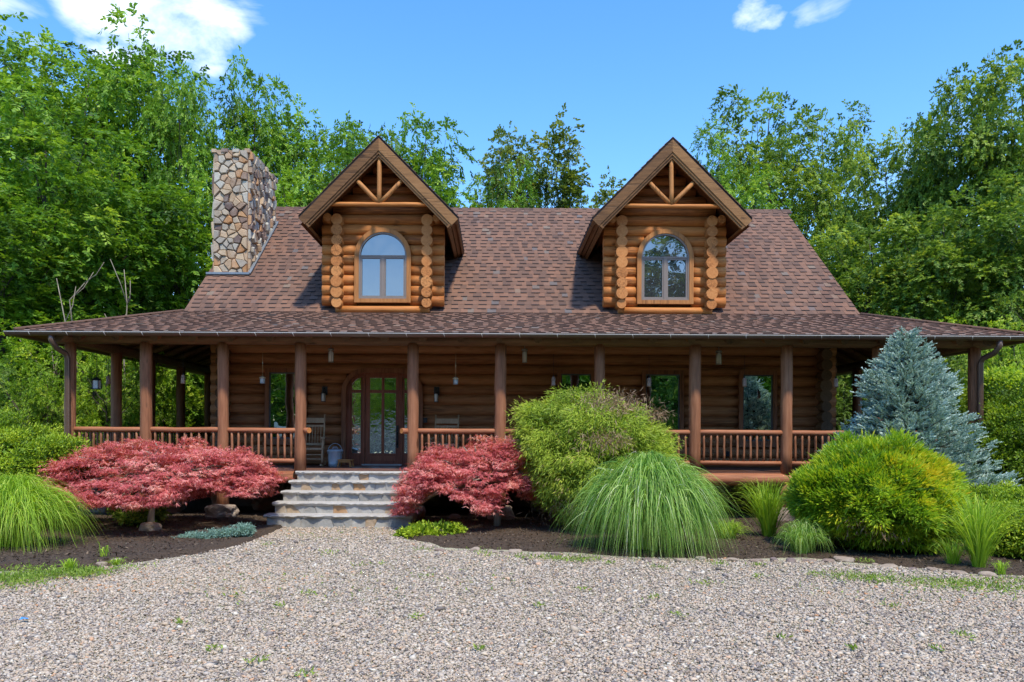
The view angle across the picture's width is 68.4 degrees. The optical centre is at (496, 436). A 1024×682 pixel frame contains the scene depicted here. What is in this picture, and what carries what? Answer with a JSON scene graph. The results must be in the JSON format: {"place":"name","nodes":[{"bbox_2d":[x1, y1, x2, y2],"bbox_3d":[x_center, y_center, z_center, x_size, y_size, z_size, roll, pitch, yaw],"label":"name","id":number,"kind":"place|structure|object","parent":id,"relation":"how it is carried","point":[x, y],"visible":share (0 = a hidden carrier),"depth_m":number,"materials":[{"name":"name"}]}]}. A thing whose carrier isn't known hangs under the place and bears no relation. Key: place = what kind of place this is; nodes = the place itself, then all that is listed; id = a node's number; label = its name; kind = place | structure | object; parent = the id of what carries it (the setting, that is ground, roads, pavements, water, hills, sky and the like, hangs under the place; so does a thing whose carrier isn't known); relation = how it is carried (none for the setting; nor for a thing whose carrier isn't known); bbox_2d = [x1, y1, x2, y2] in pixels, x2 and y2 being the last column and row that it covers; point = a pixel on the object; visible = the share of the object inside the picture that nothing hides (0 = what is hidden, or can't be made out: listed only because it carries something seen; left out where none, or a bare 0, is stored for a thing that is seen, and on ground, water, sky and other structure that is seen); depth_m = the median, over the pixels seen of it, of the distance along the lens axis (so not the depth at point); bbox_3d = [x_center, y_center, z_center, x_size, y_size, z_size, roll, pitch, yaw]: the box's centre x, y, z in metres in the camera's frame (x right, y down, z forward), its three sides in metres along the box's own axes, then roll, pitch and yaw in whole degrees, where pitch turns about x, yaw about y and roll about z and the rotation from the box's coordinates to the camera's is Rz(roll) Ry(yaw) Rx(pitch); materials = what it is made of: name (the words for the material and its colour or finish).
{"place":"outdoors","nodes":[
{"label":"outdoors","id":0,"kind":"place"},
{"bbox_2d":[162,499,185,512],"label":"stone block","id":1,"kind":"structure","parent":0,"point":[178,509],"depth_m":15.14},
{"bbox_2d":[0,484,1023,575],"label":"garden bed","id":2,"kind":"object","parent":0,"point":[198,506],"visible":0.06,"depth_m":11.13,"materials":[{"name":"brown soil"}]},
{"bbox_2d":[0,406,92,497],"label":"yew bush","id":3,"kind":"object","parent":2,"relation":"on","point":[31,451],"visible":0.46,"depth_m":12.54,"materials":[{"name":"green plant"}]},
{"bbox_2d":[0,472,110,553],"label":"ornamental grass","id":4,"kind":"object","parent":2,"relation":"on","point":[28,508],"depth_m":10.36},
{"bbox_2d":[84,488,115,512],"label":"stone block","id":5,"kind":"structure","parent":2,"relation":"on","point":[102,509],"depth_m":15.13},
{"bbox_2d":[106,493,172,527],"bbox_3d":[-6.139,1.306,12.959,1.056,0.670,0.944,0,0,-29],"label":"nandina","id":6,"kind":"object","parent":2,"relation":"on","point":[136,518],"visible":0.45,"depth_m":12.74,"materials":[{"name":"green plant"}]},
{"bbox_2d":[139,522,161,530],"bbox_3d":[-5.750,1.524,12.493,0.344,0.214,0.244,0,0,1],"label":"boulder","id":7,"kind":"object","parent":2,"relation":"on","point":[149,526],"visible":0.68,"depth_m":12.40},
{"bbox_2d":[35,434,294,521],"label":"red maple","id":8,"kind":"object","parent":2,"relation":"on","point":[245,473],"visible":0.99,"depth_m":12.04,"materials":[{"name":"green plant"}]},
{"bbox_2d":[171,522,255,538],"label":"juniper","id":9,"kind":"object","parent":2,"relation":"on","point":[241,529],"visible":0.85,"depth_m":11.58,"materials":[{"name":"green plant"}]},
{"bbox_2d":[392,519,467,538],"bbox_3d":[-1.073,1.522,12.108,1.212,0.396,0.862,0,0,-9],"label":"pachysandra","id":10,"kind":"object","parent":2,"relation":"on","point":[426,528],"visible":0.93,"depth_m":11.91,"materials":[{"name":"green plant"}]},
{"bbox_2d":[388,434,542,525],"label":"red maple","id":11,"kind":"object","parent":2,"relation":"on","point":[432,471],"visible":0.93,"depth_m":12.54,"materials":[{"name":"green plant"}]},
{"bbox_2d":[0,512,1023,575],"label":"bark chips","id":12,"kind":"object","parent":2,"relation":"on","point":[432,520],"visible":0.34,"depth_m":11.21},
{"bbox_2d":[505,379,694,528],"bbox_3d":[1.741,0.370,12.882,3.261,2.693,3.166,0,0,0],"label":"threadleaf cypress","id":13,"kind":"object","parent":2,"relation":"on","point":[539,441],"visible":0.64,"depth_m":12.28,"materials":[{"name":"green plant"}]},
{"bbox_2d":[548,450,763,560],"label":"ornamental grass","id":14,"kind":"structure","parent":2,"relation":"on","point":[649,501],"depth_m":10.22,"materials":[{"name":"plant"}]},
{"bbox_2d":[772,518,847,555],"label":"ornamental grass","id":15,"kind":"object","parent":2,"relation":"on","point":[803,538],"depth_m":10.34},
{"bbox_2d":[833,556,854,561],"bbox_3d":[4.573,1.626,9.908,0.267,0.088,0.198,0,0,16],"label":"edging stone","id":16,"kind":"object","parent":2,"relation":"on","point":[843,559],"visible":0.76,"depth_m":9.84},
{"bbox_2d":[781,426,985,555],"bbox_3d":[5.471,0.807,10.916,2.602,1.934,2.933,0,0,0],"label":"golden cypress","id":17,"kind":"object","parent":2,"relation":"on","point":[870,492],"visible":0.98,"depth_m":10.17,"materials":[{"name":"green plant"}]},
{"bbox_2d":[812,326,1022,487],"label":"blue spruce","id":18,"kind":"object","parent":2,"relation":"on","point":[891,384],"visible":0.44,"depth_m":12.30,"materials":[{"name":"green plant"}]},
{"bbox_2d":[952,377,1023,487],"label":"evergreen shrub","id":19,"kind":"object","parent":2,"relation":"on","point":[1009,429],"visible":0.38,"depth_m":13.63,"materials":[{"name":"green plant"}]},
{"bbox_2d":[958,477,1023,542],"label":"boxwood hedge","id":20,"kind":"object","parent":2,"relation":"on","point":[1015,491],"visible":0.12,"depth_m":11.18,"materials":[{"name":"green plant"}]},
{"bbox_2d":[966,496,1023,559],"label":"boxwood hedge","id":21,"kind":"object","parent":2,"relation":"on","point":[1015,536],"visible":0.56,"depth_m":9.97,"materials":[{"name":"green plant"}]},
{"bbox_2d":[989,560,1009,574],"bbox_3d":[5.976,1.549,8.953,0.294,0.189,0.305,0,0,0],"label":"sprout","id":22,"kind":"object","parent":2,"relation":"on","point":[1001,566],"visible":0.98,"depth_m":8.93,"materials":[{"name":"green plant"}]},
{"bbox_2d":[0,528,1023,681],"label":"gravel drive","id":23,"kind":"structure","parent":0,"point":[570,607],"depth_m":7.10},
{"bbox_2d":[54,558,77,569],"bbox_3d":[-5.007,1.504,8.796,0.321,0.166,0.252,0,0,0],"label":"sprout","id":24,"kind":"object","parent":23,"relation":"on","point":[70,563],"visible":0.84,"depth_m":8.79,"materials":[{"name":"green plant"}]},
{"bbox_2d":[263,471,416,527],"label":"stone steps","id":25,"kind":"structure","parent":23,"relation":"on","point":[328,499],"depth_m":13.64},
{"bbox_2d":[0,526,1023,681],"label":"pebbles","id":26,"kind":"object","parent":23,"relation":"on","point":[936,667],"visible":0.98,"depth_m":6.56,"materials":[{"name":"gravel"}]},
{"bbox_2d":[0,527,1023,676],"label":"weeds","id":27,"kind":"object","parent":23,"relation":"on","point":[32,574],"visible":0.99,"depth_m":8.40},
{"bbox_2d":[978,571,996,576],"bbox_3d":[5.725,1.628,8.795,0.198,0.105,0.133,0,0,6],"label":"edging stone","id":28,"kind":"object","parent":23,"relation":"on","point":[987,573],"visible":0.56,"depth_m":8.76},
{"bbox_2d":[0,0,1023,294],"label":"sky","id":29,"kind":"structure","parent":0,"point":[639,75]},
{"bbox_2d":[709,519,754,538],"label":"ornamental grass","id":30,"kind":"object","parent":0,"point":[735,532],"depth_m":11.74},
{"bbox_2d":[719,477,791,536],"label":"ornamental grass","id":31,"kind":"object","parent":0,"point":[766,508],"depth_m":11.91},
{"bbox_2d":[929,535,976,564],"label":"ornamental grass","id":32,"kind":"object","parent":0,"point":[953,556],"depth_m":9.43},
{"bbox_2d":[928,490,1023,567],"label":"ornamental grass","id":33,"kind":"object","parent":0,"point":[982,533],"depth_m":9.16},
{"bbox_3d":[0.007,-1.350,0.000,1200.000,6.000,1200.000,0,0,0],"label":"ground","id":34,"kind":"structure","parent":0,"visible":0},
{"bbox_2d":[0,358,82,452],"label":"understory shrub","id":35,"kind":"object","parent":34,"relation":"on","point":[9,368],"visible":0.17,"depth_m":17.38,"materials":[{"name":"green plant"}]},
{"bbox_2d":[0,364,96,444],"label":"understory shrub","id":36,"kind":"object","parent":34,"relation":"on","point":[41,400],"visible":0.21,"depth_m":17.05,"materials":[{"name":"green plant"}]},
{"bbox_2d":[0,383,36,433],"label":"leaning trunk","id":37,"kind":"object","parent":36,"relation":"on","point":[12,401],"visible":0.15,"depth_m":16.96,"materials":[{"name":"brown plant"}]},
{"bbox_2d":[0,52,103,288],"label":"tree","id":38,"kind":"object","parent":34,"relation":"on","point":[7,66],"visible":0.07,"depth_m":26.64,"materials":[{"name":"green plant"}]},
{"bbox_2d":[0,158,104,435],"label":"tree","id":39,"kind":"object","parent":34,"relation":"on","point":[15,227],"visible":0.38,"depth_m":19.48,"materials":[{"name":"green plant"}]},
{"bbox_2d":[0,318,130,440],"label":"understory shrub","id":40,"kind":"object","parent":34,"relation":"on","point":[24,347],"visible":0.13,"depth_m":18.46,"materials":[{"name":"green plant"}]},
{"bbox_2d":[20,278,75,415],"bbox_3d":[-11.305,-1.955,18.999,1.234,4.069,0.254,0,0,-16],"label":"bare stem","id":41,"kind":"object","parent":40,"relation":"attached to","point":[65,320],"visible":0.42,"depth_m":18.99,"materials":[{"name":"grey plant"}]},
{"bbox_2d":[63,263,103,420],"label":"bare stem","id":42,"kind":"object","parent":40,"relation":"on","point":[75,295],"visible":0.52,"depth_m":19.19,"materials":[{"name":"grey plant"}]},
{"bbox_2d":[0,11,146,351],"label":"tree","id":43,"kind":"object","parent":34,"relation":"on","point":[10,48],"visible":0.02,"depth_m":31.03,"materials":[{"name":"green plant"}]},
{"bbox_2d":[0,71,156,424],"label":"tree","id":44,"kind":"object","parent":34,"relation":"on","point":[92,207],"visible":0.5,"depth_m":21.08,"materials":[{"name":"green plant"}]},
{"bbox_2d":[33,378,139,453],"bbox_3d":[-10.917,0.052,19.926,3.230,3.551,2.995,0,0,30],"label":"understory shrub","id":45,"kind":"object","parent":34,"relation":"on","point":[108,411],"visible":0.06,"depth_m":19.57,"materials":[{"name":"green plant"}]},
{"bbox_2d":[0,31,173,315],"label":"tree","id":46,"kind":"object","parent":34,"relation":"on","point":[67,105],"visible":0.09,"depth_m":28.07,"materials":[{"name":"green plant"}]},
{"bbox_2d":[18,269,175,438],"bbox_3d":[-13.187,-1.696,25.394,5.902,7.503,5.471,0,0,-41],"label":"understory shrub","id":47,"kind":"object","parent":34,"relation":"on","point":[145,305],"depth_m":24.82,"materials":[{"name":"green plant"}]},
{"bbox_2d":[6,118,207,439],"bbox_3d":[-12.709,-4.293,25.194,6.816,11.796,7.732,0,0,-10],"label":"tree","id":48,"kind":"object","parent":34,"relation":"on","point":[135,260],"visible":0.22,"depth_m":24.48,"materials":[{"name":"green plant"}]},
{"bbox_2d":[39,346,186,489],"bbox_3d":[-9.650,-0.353,18.870,2.921,4.568,2.836,0,0,31],"label":"understory shrub","id":49,"kind":"object","parent":34,"relation":"on","point":[93,372],"visible":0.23,"depth_m":18.61,"materials":[{"name":"green plant"}]},
{"bbox_2d":[105,259,130,412],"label":"bare stem","id":50,"kind":"object","parent":34,"relation":"on","point":[126,308],"visible":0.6,"depth_m":20.48,"materials":[{"name":"grey plant"}]},
{"bbox_2d":[50,2,223,307],"bbox_3d":[-14.421,-7.800,31.159,6.832,18.799,6.704,0,0,21],"label":"tree","id":51,"kind":"object","parent":34,"relation":"on","point":[141,68],"visible":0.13,"depth_m":29.71,"materials":[{"name":"green plant"}]},
{"bbox_2d":[98,359,203,449],"bbox_3d":[-10.333,-0.379,21.936,3.180,4.620,3.276,0,0,6],"label":"understory shrub","id":52,"kind":"object","parent":34,"relation":"on","point":[170,377],"visible":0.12,"depth_m":21.83,"materials":[{"name":"green plant"}]},
{"bbox_2d":[98,169,213,426],"bbox_3d":[-11.378,-4.045,27.591,7.108,11.316,6.801,0,0,12],"label":"tree","id":53,"kind":"object","parent":34,"relation":"on","point":[191,269],"visible":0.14,"depth_m":26.03,"materials":[{"name":"green plant"}]},
{"bbox_2d":[122,360,203,449],"bbox_3d":[-11.888,-1.080,26.683,4.460,6.223,4.330,0,0,-18],"label":"understory shrub","id":54,"kind":"object","parent":34,"relation":"on","point":[173,409],"visible":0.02,"depth_m":25.78,"materials":[{"name":"green plant"}]},
{"bbox_2d":[130,380,203,444],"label":"understory shrub","id":55,"kind":"object","parent":34,"relation":"on","point":[191,399],"visible":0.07,"depth_m":24.92,"materials":[{"name":"green plant"}]},
{"bbox_2d":[127,45,221,394],"bbox_3d":[-11.794,-6.500,27.963,4.155,16.222,4.343,0,0,4],"label":"tree","id":56,"kind":"object","parent":34,"relation":"on","point":[166,123],"visible":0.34,"depth_m":27.75,"materials":[{"name":"green plant"}]},
{"bbox_2d":[186,373,203,447],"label":"understory shrub","id":57,"kind":"object","parent":34,"relation":"on","point":[200,393],"visible":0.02,"depth_m":25.60,"materials":[{"name":"green plant"}]},
{"bbox_2d":[198,45,304,267],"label":"tree","id":58,"kind":"object","parent":34,"relation":"on","point":[232,137],"visible":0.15,"depth_m":31.70,"materials":[{"name":"green plant"}]},
{"bbox_2d":[224,73,369,205],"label":"tree","id":59,"kind":"object","parent":34,"relation":"on","point":[299,119],"visible":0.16,"depth_m":33.12,"materials":[{"name":"green plant"}]},
{"bbox_2d":[274,159,322,206],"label":"tree","id":60,"kind":"object","parent":34,"relation":"on","point":[296,196],"visible":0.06,"depth_m":29.55,"materials":[{"name":"green plant"}]},
{"bbox_2d":[282,110,366,206],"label":"tree","id":61,"kind":"object","parent":34,"relation":"on","point":[331,145],"visible":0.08,"depth_m":32.27,"materials":[{"name":"green plant"}]},
{"bbox_2d":[329,120,409,176],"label":"tree","id":62,"kind":"object","parent":34,"relation":"on","point":[369,137],"visible":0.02,"depth_m":37.59,"materials":[{"name":"green plant"}]},
{"bbox_2d":[368,102,477,207],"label":"tree","id":63,"kind":"object","parent":34,"relation":"on","point":[431,169],"visible":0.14,"depth_m":32.58,"materials":[{"name":"green plant"}]},
{"bbox_2d":[465,172,488,207],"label":"tree","id":64,"kind":"object","parent":34,"relation":"on","point":[479,191],"visible":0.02,"depth_m":36.78,"materials":[{"name":"green plant"}]},
{"bbox_2d":[469,120,523,207],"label":"tree","id":65,"kind":"object","parent":34,"relation":"on","point":[507,151],"visible":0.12,"depth_m":37.76,"materials":[{"name":"green plant"}]},
{"bbox_2d":[481,151,543,207],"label":"tree","id":66,"kind":"object","parent":34,"relation":"on","point":[532,201],"visible":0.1,"depth_m":35.64,"materials":[{"name":"green plant"}]},
{"bbox_2d":[3,135,1023,520],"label":"log house","id":67,"kind":"structure","parent":34,"relation":"on","point":[401,287],"depth_m":16.69,"materials":[{"name":"brown wood"}]},
{"bbox_2d":[91,376,101,389],"bbox_3d":[-7.966,-1.311,15.000,0.150,0.750,0.150,0,0,0],"label":"box lantern","id":68,"kind":"object","parent":67,"relation":"hanging from","point":[96,382],"visible":1,"depth_m":14.95,"materials":[{"name":"black metal"}]},
{"bbox_2d":[263,368,307,444],"bbox_3d":[-4.671,-0.659,16.735,0.983,1.690,0.230,0,0,0],"label":"window","id":69,"kind":"structure","parent":67,"relation":"in","point":[279,382],"depth_m":16.71,"materials":[{"name":"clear glass"}]},
{"bbox_2d":[293,414,325,466],"bbox_3d":[-3.962,0.071,16.060,0.650,1.132,1.006,0,0,-7],"label":"rocking chair","id":70,"kind":"object","parent":67,"relation":"on","point":[315,420],"visible":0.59,"depth_m":16.27,"materials":[{"name":"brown wood"}]},
{"bbox_2d":[321,387,327,401],"bbox_3d":[-3.805,-0.931,16.584,0.120,0.340,0.197,0,0,0],"label":"wall sconce","id":71,"kind":"object","parent":67,"relation":"attached to","point":[324,392],"depth_m":16.57,"materials":[{"name":"black metal"}]},
{"bbox_2d":[327,443,342,466],"bbox_3d":[-3.402,0.390,15.850,0.340,0.495,0.340,0,0,-14],"label":"bucket","id":72,"kind":"object","parent":67,"relation":"on","point":[335,454],"visible":0.98,"depth_m":15.73,"materials":[{"name":"metal"}]},
{"bbox_2d":[337,459,353,466],"bbox_3d":[-3.149,0.560,15.700,0.327,0.163,0.202,0,0,11],"label":"step stool","id":73,"kind":"object","parent":67,"relation":"on","point":[341,461],"visible":0.94,"depth_m":15.62,"materials":[{"name":"brown wood"}]},
{"bbox_2d":[362,376,401,465],"bbox_3d":[-2.535,-0.383,16.700,0.879,2.050,0.200,0,0,0],"label":"door","id":74,"kind":"structure","parent":67,"relation":"in","point":[382,393],"depth_m":16.74,"materials":[{"name":"brown wood"}]},
{"bbox_2d":[354,227,410,303],"bbox_3d":[-2.530,-3.798,16.793,1.250,1.660,0.215,0,0,0],"label":"dormer window","id":75,"kind":"structure","parent":67,"relation":"in","point":[382,256],"depth_m":16.75,"materials":[{"name":"glass"}]},
{"bbox_2d":[430,414,459,449],"bbox_3d":[-1.099,0.086,16.080,0.650,1.132,1.006,0,0,3],"label":"rocking chair","id":76,"kind":"object","parent":67,"relation":"on","point":[446,421],"visible":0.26,"depth_m":16.35,"materials":[{"name":"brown wood"}]},
{"bbox_2d":[522,346,527,362],"bbox_3d":[0.582,-1.844,15.700,0.130,0.620,0.127,0,0,-29],"label":"ceiling light","id":77,"kind":"object","parent":67,"relation":"hanging from","point":[524,354],"visible":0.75,"depth_m":15.66,"materials":[{"name":"grey metal"}]},
{"bbox_2d":[557,370,593,445],"bbox_3d":[1.753,-0.626,16.735,0.895,1.690,0.230,0,0,0],"label":"window","id":78,"kind":"structure","parent":67,"relation":"in","point":[569,378],"depth_m":16.71,"materials":[{"name":"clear glass"}]},
{"bbox_2d":[641,370,683,446],"bbox_3d":[3.672,-0.616,16.735,0.991,1.690,0.230,0,0,0],"label":"window","id":79,"kind":"structure","parent":67,"relation":"in","point":[667,386],"depth_m":16.71,"materials":[{"name":"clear glass"}]},
{"bbox_2d":[636,229,693,304],"bbox_3d":[3.740,-3.766,16.793,1.250,1.660,0.215,0,0,0],"label":"dormer window","id":80,"kind":"structure","parent":67,"relation":"in","point":[665,257],"depth_m":16.75,"materials":[{"name":"glass"}]},
{"bbox_2d":[716,347,721,364],"bbox_3d":[4.630,-1.807,15.700,0.127,0.620,0.130,0,0,33],"label":"ceiling light","id":81,"kind":"object","parent":67,"relation":"hanging from","point":[719,357],"visible":0.8,"depth_m":15.67,"materials":[{"name":"grey metal"}]},
{"bbox_2d":[738,371,778,446],"bbox_3d":[5.781,-0.605,16.735,0.899,1.690,0.230,0,0,0],"label":"window","id":82,"kind":"structure","parent":67,"relation":"in","point":[757,406],"depth_m":16.71,"materials":[{"name":"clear glass"}]},
{"bbox_2d":[507,126,548,207],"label":"tree","id":83,"kind":"object","parent":34,"relation":"on","point":[523,142],"visible":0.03,"depth_m":38.71,"materials":[{"name":"green plant"}]},
{"bbox_2d":[522,102,593,207],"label":"tree","id":84,"kind":"object","parent":34,"relation":"on","point":[567,185],"visible":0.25,"depth_m":37.41,"materials":[{"name":"green plant"}]},
{"bbox_2d":[562,187,602,208],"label":"tree","id":85,"kind":"object","parent":34,"relation":"on","point":[584,200],"visible":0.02,"depth_m":37.03,"materials":[{"name":"green plant"}]},
{"bbox_2d":[588,165,626,207],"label":"tree","id":86,"kind":"object","parent":34,"relation":"on","point":[604,196],"depth_m":40.48,"materials":[{"name":"green plant"}]},
{"bbox_2d":[689,113,757,207],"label":"tree","id":87,"kind":"object","parent":34,"relation":"on","point":[731,165],"visible":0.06,"depth_m":33.75,"materials":[{"name":"green plant"}]},
{"bbox_2d":[719,165,792,208],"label":"tree","id":88,"kind":"object","parent":34,"relation":"on","point":[750,196],"visible":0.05,"depth_m":29.76,"materials":[{"name":"green plant"}]},
{"bbox_2d":[697,84,853,262],"bbox_3d":[12.893,-7.552,36.260,6.182,18.584,6.836,0,0,-26],"label":"tree","id":89,"kind":"object","parent":34,"relation":"on","point":[781,162],"visible":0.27,"depth_m":35.00,"materials":[{"name":"green plant"}]},
{"bbox_2d":[772,99,880,272],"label":"tree","id":90,"kind":"object","parent":34,"relation":"on","point":[836,158],"visible":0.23,"depth_m":36.05,"materials":[{"name":"green plant"}]},
{"bbox_2d":[801,221,889,417],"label":"tree","id":91,"kind":"object","parent":34,"relation":"on","point":[831,250],"visible":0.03,"depth_m":28.23,"materials":[{"name":"green plant"}]},
{"bbox_2d":[835,374,868,429],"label":"understory shrub","id":92,"kind":"object","parent":34,"relation":"on","point":[845,409],"visible":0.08,"depth_m":23.34,"materials":[{"name":"green plant"}]},
{"bbox_2d":[814,134,928,312],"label":"tree","id":93,"kind":"object","parent":34,"relation":"on","point":[842,217],"visible":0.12,"depth_m":31.95,"materials":[{"name":"green plant"}]},
{"bbox_2d":[809,210,957,429],"bbox_3d":[12.639,-2.939,25.950,5.725,9.355,5.034,0,0,7],"label":"tree","id":94,"kind":"object","parent":34,"relation":"on","point":[844,281],"visible":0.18,"depth_m":25.42,"materials":[{"name":"green plant"}]},
{"bbox_2d":[835,280,963,427],"bbox_3d":[12.649,-1.391,24.318,4.561,7.114,4.920,0,0,35],"label":"understory shrub","id":95,"kind":"object","parent":34,"relation":"on","point":[947,308],"visible":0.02,"depth_m":22.94,"materials":[{"name":"green plant"}]},
{"bbox_2d":[860,97,976,312],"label":"tree","id":96,"kind":"object","parent":34,"relation":"on","point":[916,191],"visible":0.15,"depth_m":30.47,"materials":[{"name":"green plant"}]},
{"bbox_2d":[888,354,982,449],"bbox_3d":[11.226,-0.196,19.709,2.920,4.378,3.150,0,0,43],"label":"understory shrub","id":97,"kind":"object","parent":34,"relation":"on","point":[956,367],"visible":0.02,"depth_m":18.84,"materials":[{"name":"green plant"}]},
{"bbox_2d":[849,184,1023,424],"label":"tree","id":98,"kind":"object","parent":34,"relation":"on","point":[934,265],"visible":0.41,"depth_m":22.82,"materials":[{"name":"green plant"}]},
{"bbox_2d":[905,62,1023,368],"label":"tree","id":99,"kind":"object","parent":34,"relation":"on","point":[939,157],"visible":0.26,"depth_m":28.24,"materials":[{"name":"green plant"}]},
{"bbox_2d":[915,309,1023,422],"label":"understory shrub","id":100,"kind":"object","parent":34,"relation":"on","point":[1006,355],"visible":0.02,"depth_m":20.69,"materials":[{"name":"green plant"}]},
{"bbox_2d":[924,164,1023,424],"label":"tree","id":101,"kind":"object","parent":34,"relation":"on","point":[1005,223],"visible":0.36,"depth_m":22.12,"materials":[{"name":"green plant"}]},
{"bbox_2d":[941,39,1023,317],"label":"tree","id":102,"kind":"object","parent":34,"relation":"on","point":[1014,71],"visible":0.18,"depth_m":27.30,"materials":[{"name":"green plant"}]},
{"bbox_2d":[947,272,1023,413],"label":"understory shrub","id":103,"kind":"object","parent":34,"relation":"on","point":[1017,308],"visible":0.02,"depth_m":23.09,"materials":[{"name":"green plant"}]},
{"bbox_2d":[951,318,1023,460],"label":"understory shrub","id":104,"kind":"object","parent":34,"relation":"on","point":[1017,351],"visible":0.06,"depth_m":19.02,"materials":[{"name":"green plant"}]},
{"bbox_2d":[956,360,1023,448],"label":"forsythia shrub","id":105,"kind":"object","parent":34,"relation":"on","point":[992,376],"visible":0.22,"depth_m":16.11,"materials":[{"name":"green plant"}]},
{"bbox_2d":[975,272,1023,368],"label":"understory shrub","id":106,"kind":"object","parent":34,"relation":"on","point":[1004,298],"visible":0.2,"depth_m":21.25,"materials":[{"name":"green plant"}]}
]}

